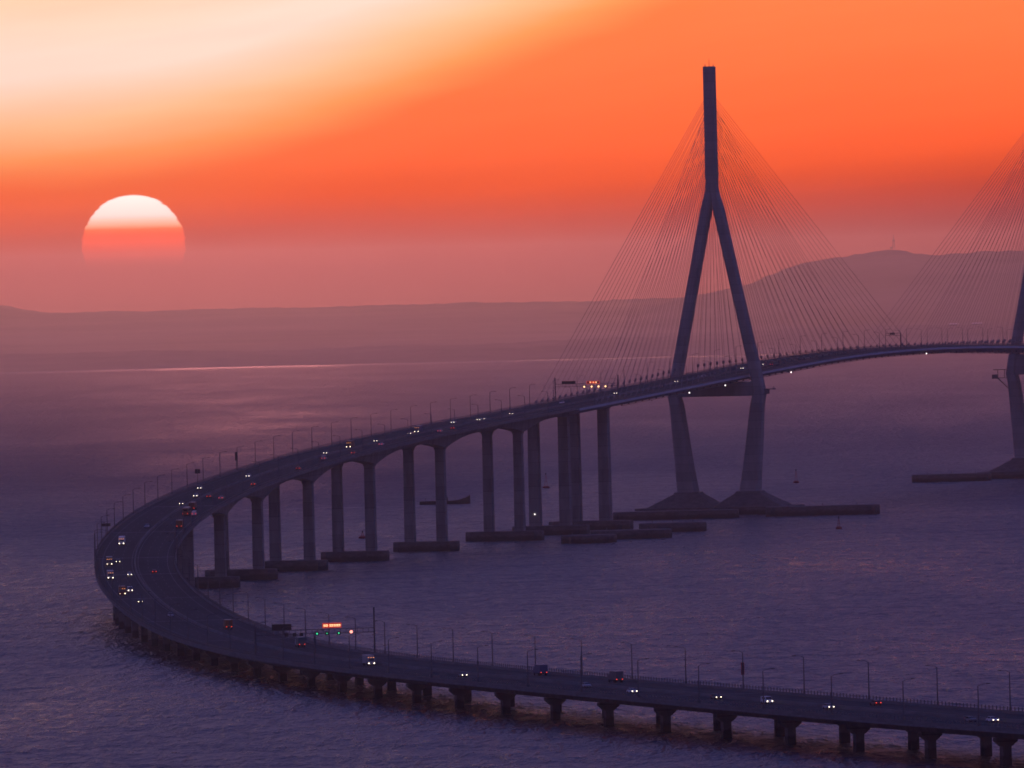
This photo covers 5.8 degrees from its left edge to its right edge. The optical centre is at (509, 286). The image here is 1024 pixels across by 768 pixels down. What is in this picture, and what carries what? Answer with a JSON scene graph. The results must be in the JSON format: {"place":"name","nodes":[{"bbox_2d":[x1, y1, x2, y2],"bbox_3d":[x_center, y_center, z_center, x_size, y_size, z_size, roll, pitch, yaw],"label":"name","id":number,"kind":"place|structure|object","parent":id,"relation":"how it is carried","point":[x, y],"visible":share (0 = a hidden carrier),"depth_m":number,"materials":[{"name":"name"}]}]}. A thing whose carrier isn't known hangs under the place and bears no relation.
{"place":"outdoors","nodes":[
{"label":"outdoors","id":0,"kind":"place"},
{"bbox_2d":[0,297,1012,353],"bbox_3d":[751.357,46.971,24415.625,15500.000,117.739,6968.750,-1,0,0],"label":"land","id":1,"kind":"structure","parent":0,"point":[22,331],"depth_m":22928.40,"materials":[{"name":"purple"}]},
{"bbox_2d":[0,352,1023,767],"bbox_3d":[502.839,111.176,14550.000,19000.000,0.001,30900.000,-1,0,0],"label":"water","id":2,"kind":"structure","parent":0,"point":[916,580],"depth_m":4380.46,"materials":[{"name":"purple liquid"}]},
{"bbox_2d":[148,405,578,587],"bbox_3d":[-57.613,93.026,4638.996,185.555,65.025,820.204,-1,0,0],"label":"approach bridge","id":3,"kind":"structure","parent":2,"relation":"in","point":[256,495],"depth_m":4641.88,"materials":[{"name":"concrete"}]},
{"bbox_2d":[235,452,237,469],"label":"roadside sign","id":4,"kind":"object","parent":3,"relation":"on","point":[236,457],"visible":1,"depth_m":4467.86,"materials":[{"name":"grey metal"}]},
{"bbox_2d":[420,493,471,504],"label":"fishing boat","id":5,"kind":"object","parent":2,"relation":"on","point":[465,500],"visible":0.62,"depth_m":5821.65,"materials":[{"name":"grey paint"}]},
{"bbox_2d":[94,501,1023,765],"bbox_3d":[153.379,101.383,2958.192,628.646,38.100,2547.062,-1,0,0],"label":"viaduct","id":6,"kind":"object","parent":2,"relation":"in","point":[788,723],"visible":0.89,"depth_m":2886.89,"materials":[{"name":"concrete"}]},
{"bbox_2d":[94,540,97,567],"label":"street lamp","id":7,"kind":"object","parent":6,"relation":"on","point":[94,554],"visible":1,"depth_m":3861.75,"materials":[{"name":"grey metal"}]},
{"bbox_2d":[120,577,129,607],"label":"street lamp","id":8,"kind":"object","parent":6,"relation":"on","point":[120,591],"visible":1,"depth_m":3611.59,"materials":[{"name":"grey metal"}]},
{"bbox_2d":[130,584,139,614],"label":"street lamp","id":9,"kind":"object","parent":6,"relation":"on","point":[130,598],"visible":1,"depth_m":3561.72,"materials":[{"name":"grey metal"}]},
{"bbox_2d":[207,614,212,646],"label":"street lamp","id":10,"kind":"object","parent":6,"relation":"on","point":[207,629],"visible":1,"depth_m":3313.13,"materials":[{"name":"grey metal"}]},
{"bbox_2d":[216,578,220,607],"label":"street lamp","id":11,"kind":"object","parent":6,"relation":"on","point":[219,592],"visible":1,"depth_m":3597.42,"materials":[{"name":"grey metal"}]},
{"bbox_2d":[282,626,292,659],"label":"street lamp","id":12,"kind":"object","parent":6,"relation":"on","point":[282,641],"visible":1,"depth_m":3165.01,"materials":[{"name":"grey metal"}]},
{"bbox_2d":[295,608,306,639],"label":"street lamp","id":13,"kind":"object","parent":6,"relation":"on","point":[305,621],"visible":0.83,"depth_m":3350.81,"materials":[{"name":"grey metal"}]},
{"bbox_2d":[254,607,375,657],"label":"sign gantry","id":14,"kind":"object","parent":6,"relation":"on","point":[277,627],"visible":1,"depth_m":3216.96,"materials":[{"name":"grey metal"}]},
{"bbox_2d":[314,630,319,663],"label":"street lamp","id":15,"kind":"object","parent":6,"relation":"on","point":[314,647],"visible":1,"depth_m":3115.81,"materials":[{"name":"grey metal"}]},
{"bbox_2d":[349,633,359,668],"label":"street lamp","id":16,"kind":"object","parent":6,"relation":"on","point":[349,649],"visible":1,"depth_m":3066.82,"materials":[{"name":"grey metal"}]},
{"bbox_2d":[352,617,356,649],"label":"street lamp","id":17,"kind":"object","parent":6,"relation":"on","point":[355,633],"visible":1,"depth_m":3252.94,"materials":[{"name":"grey metal"}]},
{"bbox_2d":[374,620,385,653],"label":"street lamp","id":18,"kind":"object","parent":6,"relation":"on","point":[384,637],"visible":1,"depth_m":3204.25,"materials":[{"name":"grey metal"}]},
{"bbox_2d":[388,637,398,672],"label":"street lamp","id":19,"kind":"object","parent":6,"relation":"on","point":[388,655],"visible":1,"depth_m":3018.10,"materials":[{"name":"grey metal"}]},
{"bbox_2d":[406,624,418,657],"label":"street lamp","id":20,"kind":"object","parent":6,"relation":"on","point":[417,638],"visible":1,"depth_m":3155.65,"materials":[{"name":"grey metal"}]},
{"bbox_2d":[431,641,441,677],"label":"street lamp","id":21,"kind":"object","parent":6,"relation":"on","point":[431,658],"visible":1,"depth_m":2969.53,"materials":[{"name":"grey metal"}]},
{"bbox_2d":[450,628,453,661],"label":"street lamp","id":22,"kind":"object","parent":6,"relation":"on","point":[453,644],"visible":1,"depth_m":3107.35,"materials":[{"name":"grey metal"}]},
{"bbox_2d":[477,645,487,681],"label":"street lamp","id":23,"kind":"object","parent":6,"relation":"on","point":[477,663],"visible":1,"depth_m":2921.21,"materials":[{"name":"grey metal"}]},
{"bbox_2d":[481,631,493,665],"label":"street lamp","id":24,"kind":"object","parent":6,"relation":"on","point":[492,648],"visible":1,"depth_m":3059.09,"materials":[{"name":"grey metal"}]},
{"bbox_2d":[527,649,538,686],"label":"street lamp","id":25,"kind":"object","parent":6,"relation":"on","point":[527,668],"visible":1,"depth_m":2873.04,"materials":[{"name":"grey metal"}]},
{"bbox_2d":[572,638,582,670],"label":"street lamp","id":26,"kind":"object","parent":6,"relation":"on","point":[581,654],"visible":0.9,"depth_m":2963.18,"materials":[{"name":"grey metal"}]},
{"bbox_2d":[580,653,591,691],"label":"street lamp","id":27,"kind":"object","parent":6,"relation":"on","point":[581,671],"visible":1,"depth_m":2825.07,"materials":[{"name":"grey metal"}]},
{"bbox_2d":[620,642,632,678],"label":"street lamp","id":28,"kind":"object","parent":6,"relation":"on","point":[631,659],"visible":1,"depth_m":2915.45,"materials":[{"name":"grey metal"}]},
{"bbox_2d":[637,658,648,696],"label":"street lamp","id":29,"kind":"object","parent":6,"relation":"on","point":[638,676],"visible":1,"depth_m":2777.24,"materials":[{"name":"grey metal"}]},
{"bbox_2d":[674,646,686,683],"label":"street lamp","id":30,"kind":"object","parent":6,"relation":"on","point":[685,664],"visible":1,"depth_m":2867.83,"materials":[{"name":"grey metal"}]},
{"bbox_2d":[698,663,709,702],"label":"street lamp","id":31,"kind":"object","parent":6,"relation":"on","point":[698,684],"visible":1,"depth_m":2729.53,"materials":[{"name":"grey metal"}]},
{"bbox_2d":[739,651,743,688],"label":"street lamp","id":32,"kind":"object","parent":6,"relation":"on","point":[742,669],"visible":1,"depth_m":2820.39,"materials":[{"name":"grey metal"}]},
{"bbox_2d":[762,668,774,708],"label":"street lamp","id":33,"kind":"object","parent":6,"relation":"on","point":[763,707],"visible":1,"depth_m":2681.96,"materials":[{"name":"grey metal"}]},
{"bbox_2d":[792,655,804,693],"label":"street lamp","id":34,"kind":"object","parent":6,"relation":"on","point":[803,674],"visible":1,"depth_m":2773.07,"materials":[{"name":"grey metal"}]},
{"bbox_2d":[831,673,842,714],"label":"street lamp","id":35,"kind":"object","parent":6,"relation":"on","point":[831,695],"visible":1,"depth_m":2634.62,"materials":[{"name":"grey metal"}]},
{"bbox_2d":[856,660,869,698],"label":"street lamp","id":36,"kind":"object","parent":6,"relation":"on","point":[868,678],"visible":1,"depth_m":2725.88,"materials":[{"name":"grey metal"}]},
{"bbox_2d":[902,678,914,719],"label":"street lamp","id":37,"kind":"object","parent":6,"relation":"on","point":[903,718],"visible":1,"depth_m":2587.40,"materials":[{"name":"grey metal"}]},
{"bbox_2d":[925,665,937,704],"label":"street lamp","id":38,"kind":"object","parent":6,"relation":"on","point":[937,682],"visible":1,"depth_m":2678.85,"materials":[{"name":"grey metal"}]},
{"bbox_2d":[977,683,989,725],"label":"street lamp","id":39,"kind":"object","parent":6,"relation":"on","point":[978,724],"visible":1,"depth_m":2540.28,"materials":[{"name":"grey metal"}]},
{"bbox_2d":[997,670,1010,710],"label":"street lamp","id":40,"kind":"object","parent":6,"relation":"on","point":[1009,690],"visible":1,"depth_m":2631.89,"materials":[{"name":"grey metal"}]},
{"bbox_2d":[561,531,616,543],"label":"protective dolphin","id":41,"kind":"object","parent":2,"relation":"in","point":[588,538],"visible":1,"depth_m":4862.59,"materials":[{"name":"concrete"}]},
{"bbox_2d":[590,526,671,539],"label":"protective dolphin","id":42,"kind":"object","parent":2,"relation":"in","point":[643,533],"visible":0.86,"depth_m":4924.79,"materials":[{"name":"concrete"}]},
{"bbox_2d":[639,520,706,531],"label":"protective dolphin","id":43,"kind":"object","parent":2,"relation":"in","point":[687,526],"visible":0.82,"depth_m":5042.84,"materials":[{"name":"concrete"}]},
{"bbox_2d":[613,507,738,519],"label":"protective dolphin","id":44,"kind":"object","parent":2,"relation":"in","point":[713,513],"visible":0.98,"depth_m":5311.50,"materials":[{"name":"concrete"}]},
{"bbox_2d":[512,66,1023,534],"bbox_3d":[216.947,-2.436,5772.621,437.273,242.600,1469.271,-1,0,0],"label":"cable stayed bridge","id":45,"kind":"structure","parent":2,"relation":"in","point":[750,497],"depth_m":5396.03,"materials":[{"name":"paint"}]},
{"bbox_2d":[554,375,618,399],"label":"sign gantry","id":46,"kind":"object","parent":45,"relation":"on","point":[574,382],"visible":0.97,"depth_m":5128.47,"materials":[{"name":"grey metal"}]},
{"bbox_2d":[765,503,879,516],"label":"protective dolphin","id":47,"kind":"object","parent":2,"relation":"in","point":[819,510],"visible":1,"depth_m":5322.00,"materials":[{"name":"concrete"}]},
{"bbox_2d":[912,471,991,481],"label":"protective dolphin","id":48,"kind":"object","parent":2,"relation":"in","point":[953,477],"visible":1,"depth_m":6116.50,"materials":[{"name":"concrete"}]},
{"bbox_2d":[0,324,1023,371],"bbox_3d":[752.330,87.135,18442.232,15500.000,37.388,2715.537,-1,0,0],"label":"shore","id":49,"kind":"structure","parent":0,"point":[365,354],"depth_m":18016.08,"materials":[{"name":"purple"}]},
{"bbox_2d":[971,322,982,324],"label":"shed","id":50,"kind":"structure","parent":49,"relation":"on","point":[976,323],"depth_m":18942.38,"materials":[{"name":"grey paint"}]},
{"bbox_2d":[0,0,1023,312],"label":"sky","id":51,"kind":"structure","parent":0,"point":[156,155],"materials":[{"name":"orange"}]},
{"bbox_2d":[97,349,1023,728],"bbox_3d":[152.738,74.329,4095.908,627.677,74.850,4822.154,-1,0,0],"label":"road","id":52,"kind":"structure","parent":0,"point":[167,585],"depth_m":3674.35,"materials":[{"name":"grey asphalt"}]},
{"bbox_2d":[106,556,111,565],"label":"box truck","id":53,"kind":"object","parent":52,"relation":"on","point":[108,559],"visible":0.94,"depth_m":3882.60,"materials":[{"name":"grey paint"}]},
{"bbox_2d":[107,570,113,579],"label":"box truck","id":54,"kind":"object","parent":52,"relation":"on","point":[110,573],"visible":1,"depth_m":3798.38,"materials":[{"name":"silver metal"}]},
{"bbox_2d":[118,536,124,544],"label":"box truck","id":55,"kind":"object","parent":52,"relation":"on","point":[121,539],"visible":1,"depth_m":4004.66,"materials":[{"name":"white paint"}]},
{"bbox_2d":[118,585,125,595],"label":"box truck","id":56,"kind":"object","parent":52,"relation":"on","point":[123,589],"visible":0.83,"depth_m":3699.36,"materials":[{"name":"red paint"}]},
{"bbox_2d":[176,519,182,527],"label":"box truck","id":57,"kind":"object","parent":52,"relation":"on","point":[179,522],"visible":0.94,"depth_m":4094.03,"materials":[{"name":"brown paint"}]},
{"bbox_2d":[182,506,190,515],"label":"bus","id":58,"kind":"object","parent":52,"relation":"on","point":[186,510],"visible":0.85,"depth_m":4168.60,"materials":[{"name":"paint"}]},
{"bbox_2d":[189,502,196,509],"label":"box truck","id":59,"kind":"object","parent":52,"relation":"on","point":[193,505],"visible":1,"depth_m":4201.76,"materials":[{"name":"red paint"}]},
{"bbox_2d":[223,619,232,628],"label":"box truck","id":60,"kind":"object","parent":52,"relation":"on","point":[225,623],"visible":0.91,"depth_m":3461.68,"materials":[{"name":"brown paint"}]},
{"bbox_2d":[295,637,305,646],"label":"box truck","id":61,"kind":"object","parent":52,"relation":"on","point":[300,641],"visible":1,"depth_m":3306.46,"materials":[{"name":"white paint"}]},
{"bbox_2d":[346,440,354,447],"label":"box truck","id":62,"kind":"object","parent":52,"relation":"on","point":[350,443],"visible":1,"depth_m":4649.56,"materials":[{"name":"grey paint"}]},
{"bbox_2d":[362,654,374,665],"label":"box truck","id":63,"kind":"object","parent":52,"relation":"on","point":[369,659],"visible":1,"depth_m":3113.63,"materials":[{"name":"silver metal"}]},
{"bbox_2d":[414,425,422,431],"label":"box truck","id":64,"kind":"object","parent":52,"relation":"on","point":[419,428],"visible":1,"depth_m":4790.47,"materials":[{"name":"blue paint"}]},
{"bbox_2d":[458,672,466,676],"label":"car","id":65,"kind":"object","parent":52,"relation":"on","point":[461,674],"visible":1,"depth_m":2989.74,"materials":[{"name":"grey paint"}]},
{"bbox_2d":[533,664,547,675],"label":"box truck","id":66,"kind":"object","parent":52,"relation":"on","point":[539,669],"visible":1,"depth_m":2983.19,"materials":[{"name":"blue paint"}]},
{"bbox_2d":[582,682,591,687],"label":"car","id":67,"kind":"object","parent":52,"relation":"on","point":[585,684],"visible":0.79,"depth_m":2877.09,"materials":[{"name":"silver metal"}]},
{"bbox_2d":[608,671,623,682],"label":"box truck","id":68,"kind":"object","parent":52,"relation":"on","point":[614,676],"visible":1,"depth_m":2908.58,"materials":[{"name":"grey paint"}]},
{"bbox_2d":[627,688,637,692],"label":"car","id":69,"kind":"object","parent":52,"relation":"on","point":[631,690],"visible":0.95,"depth_m":2824.39,"materials":[{"name":"white paint"}]},
{"bbox_2d":[710,694,721,698],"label":"car","id":70,"kind":"object","parent":52,"relation":"on","point":[715,696],"visible":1,"depth_m":2768.40,"materials":[{"name":"black paint"}]},
{"bbox_2d":[761,696,772,703],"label":"van","id":71,"kind":"object","parent":52,"relation":"on","point":[767,699],"visible":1,"depth_m":2730.04,"materials":[{"name":"white paint"}]},
{"bbox_2d":[822,703,834,708],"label":"car","id":72,"kind":"object","parent":52,"relation":"on","point":[827,705],"visible":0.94,"depth_m":2687.37,"materials":[{"name":"silver metal"}]},
{"bbox_2d":[869,700,881,705],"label":"car","id":73,"kind":"object","parent":52,"relation":"on","point":[875,702],"visible":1,"depth_m":2701.59,"materials":[{"name":"red paint"}]},
{"bbox_2d":[964,716,976,721],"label":"car","id":74,"kind":"object","parent":52,"relation":"on","point":[970,718],"visible":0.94,"depth_m":2584.24,"materials":[{"name":"grey paint"}]},
{"bbox_2d":[986,716,998,721],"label":"car","id":75,"kind":"object","parent":52,"relation":"on","point":[991,718],"visible":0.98,"depth_m":2579.79,"materials":[{"name":"white paint"}]},
{"bbox_2d":[640,250,1023,326],"bbox_3d":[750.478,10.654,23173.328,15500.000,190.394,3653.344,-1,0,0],"label":"hills","id":76,"kind":"structure","parent":0,"point":[886,278],"depth_m":22679.72,"materials":[{"name":"purple"}]}
]}

